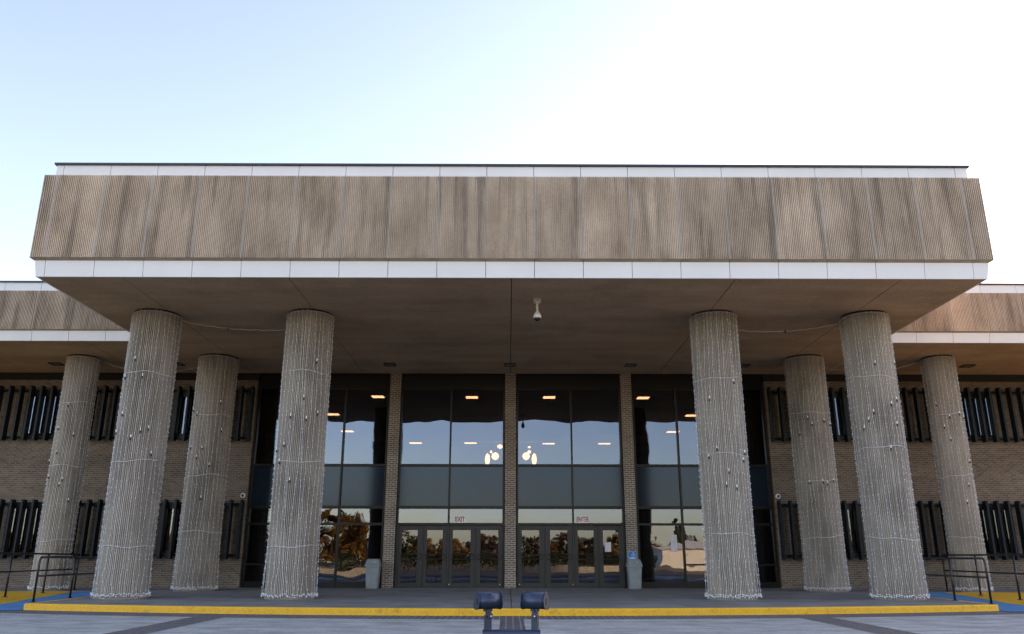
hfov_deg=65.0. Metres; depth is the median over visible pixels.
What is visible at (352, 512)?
window frame
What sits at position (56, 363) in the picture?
soffit light
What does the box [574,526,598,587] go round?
door
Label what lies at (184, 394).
window
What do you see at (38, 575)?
handrail
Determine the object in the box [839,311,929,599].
string lights
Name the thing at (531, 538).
door
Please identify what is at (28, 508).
window
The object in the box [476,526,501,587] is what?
door
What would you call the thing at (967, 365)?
soffit light
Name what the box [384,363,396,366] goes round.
soffit light
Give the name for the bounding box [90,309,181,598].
string lights
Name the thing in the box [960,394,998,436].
window
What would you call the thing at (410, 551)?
door
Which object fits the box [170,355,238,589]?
string lights
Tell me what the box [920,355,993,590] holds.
string lights
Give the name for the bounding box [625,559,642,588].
litter bin
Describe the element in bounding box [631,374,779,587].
window frame
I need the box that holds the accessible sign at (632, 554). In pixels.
[628,551,636,558]
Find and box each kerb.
[0,591,1023,604]
[23,596,998,615]
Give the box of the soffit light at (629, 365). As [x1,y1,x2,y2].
[624,363,636,366]
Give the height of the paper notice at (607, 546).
0.320 m
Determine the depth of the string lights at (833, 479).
25.83 m
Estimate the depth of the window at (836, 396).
29.27 m
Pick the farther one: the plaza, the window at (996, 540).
the window at (996, 540)
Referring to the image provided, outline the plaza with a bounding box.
[0,613,1023,633]
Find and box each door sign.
[455,516,464,522]
[577,517,588,522]
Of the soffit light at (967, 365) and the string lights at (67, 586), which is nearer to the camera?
the string lights at (67, 586)
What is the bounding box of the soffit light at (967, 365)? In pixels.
[959,364,975,367]
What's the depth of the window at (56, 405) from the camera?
29.17 m
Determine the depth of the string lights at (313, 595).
20.96 m
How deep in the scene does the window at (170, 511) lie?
28.04 m
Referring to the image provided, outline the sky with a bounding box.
[0,0,1023,282]
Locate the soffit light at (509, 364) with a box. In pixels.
[504,363,515,366]
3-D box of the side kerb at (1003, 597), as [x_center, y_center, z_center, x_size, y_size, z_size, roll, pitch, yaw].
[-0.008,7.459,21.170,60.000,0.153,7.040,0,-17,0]
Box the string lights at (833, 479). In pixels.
[783,356,851,590]
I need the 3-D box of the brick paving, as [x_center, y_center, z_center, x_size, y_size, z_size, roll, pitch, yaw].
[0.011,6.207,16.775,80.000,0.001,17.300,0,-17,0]
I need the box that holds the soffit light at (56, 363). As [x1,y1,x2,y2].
[48,362,64,365]
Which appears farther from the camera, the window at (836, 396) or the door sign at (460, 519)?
the window at (836, 396)
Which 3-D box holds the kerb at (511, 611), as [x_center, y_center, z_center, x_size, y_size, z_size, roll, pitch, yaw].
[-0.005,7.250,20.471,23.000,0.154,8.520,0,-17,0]
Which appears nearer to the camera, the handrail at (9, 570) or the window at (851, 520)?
the handrail at (9, 570)
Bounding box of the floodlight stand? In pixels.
[473,591,549,633]
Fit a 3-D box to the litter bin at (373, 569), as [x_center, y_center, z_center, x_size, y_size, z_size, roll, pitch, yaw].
[-4.714,8.695,27.244,0.522,0.955,0.481,0,-17,0]
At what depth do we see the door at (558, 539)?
27.98 m
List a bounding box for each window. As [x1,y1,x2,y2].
[1,502,42,552]
[21,392,60,435]
[156,502,182,552]
[170,392,194,435]
[827,394,850,436]
[840,503,864,553]
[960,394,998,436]
[978,507,1018,553]
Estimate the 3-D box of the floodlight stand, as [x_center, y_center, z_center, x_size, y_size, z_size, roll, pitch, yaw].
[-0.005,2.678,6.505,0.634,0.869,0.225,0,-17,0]
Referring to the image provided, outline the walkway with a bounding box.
[0,588,1023,607]
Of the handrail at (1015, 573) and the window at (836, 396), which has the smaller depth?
the handrail at (1015, 573)
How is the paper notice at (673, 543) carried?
attached to the civic building
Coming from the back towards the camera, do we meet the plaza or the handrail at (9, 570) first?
the handrail at (9, 570)
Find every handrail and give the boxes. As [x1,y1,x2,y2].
[0,552,79,596]
[30,556,98,602]
[922,557,993,603]
[941,554,1023,599]
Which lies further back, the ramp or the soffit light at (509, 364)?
the soffit light at (509, 364)
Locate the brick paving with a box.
[0,607,1023,633]
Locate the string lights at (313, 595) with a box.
[260,309,334,597]
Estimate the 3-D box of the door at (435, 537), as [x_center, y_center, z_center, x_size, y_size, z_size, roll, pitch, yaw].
[-2.683,8.325,27.961,0.815,2.060,0.130,0,-17,0]
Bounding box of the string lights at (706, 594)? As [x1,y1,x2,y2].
[689,311,761,598]
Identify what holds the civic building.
on the walkway
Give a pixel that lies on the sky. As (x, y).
(717, 82)
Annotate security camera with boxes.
[533,298,540,320]
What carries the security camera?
attached to the civic building
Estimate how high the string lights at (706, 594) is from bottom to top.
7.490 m
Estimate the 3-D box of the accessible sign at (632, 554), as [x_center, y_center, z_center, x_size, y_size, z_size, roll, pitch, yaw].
[4.175,8.269,27.884,0.310,0.280,0.024,0,-17,0]
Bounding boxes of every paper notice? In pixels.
[605,542,610,551]
[670,535,677,551]
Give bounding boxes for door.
[397,526,422,587]
[422,526,446,587]
[448,526,475,587]
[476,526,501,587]
[519,526,544,587]
[545,526,572,587]
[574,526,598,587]
[598,526,622,587]
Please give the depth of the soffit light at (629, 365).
28.37 m
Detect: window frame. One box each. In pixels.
[241,374,390,587]
[394,374,504,587]
[517,374,626,587]
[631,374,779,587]
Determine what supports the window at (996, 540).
in the civic building
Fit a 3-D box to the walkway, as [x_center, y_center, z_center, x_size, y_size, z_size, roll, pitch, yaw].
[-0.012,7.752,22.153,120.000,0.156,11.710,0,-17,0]
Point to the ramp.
(19, 605)
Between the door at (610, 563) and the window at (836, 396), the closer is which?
the door at (610, 563)
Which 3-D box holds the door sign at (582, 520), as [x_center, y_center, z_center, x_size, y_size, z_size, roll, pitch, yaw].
[2.503,7.153,28.380,0.436,0.210,0.010,0,-17,0]
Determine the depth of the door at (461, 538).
27.98 m
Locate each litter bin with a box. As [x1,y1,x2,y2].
[365,559,381,588]
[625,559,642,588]
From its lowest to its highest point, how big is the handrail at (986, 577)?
1.025 m
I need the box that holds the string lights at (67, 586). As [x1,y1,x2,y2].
[27,356,101,589]
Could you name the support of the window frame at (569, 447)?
in the civic building
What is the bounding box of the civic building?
[0,162,1023,600]
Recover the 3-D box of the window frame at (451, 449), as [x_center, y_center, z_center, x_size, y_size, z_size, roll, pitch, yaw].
[-2.172,5.736,28.795,3.780,7.520,0.180,0,-17,0]
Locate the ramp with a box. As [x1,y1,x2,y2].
[0,591,1023,610]

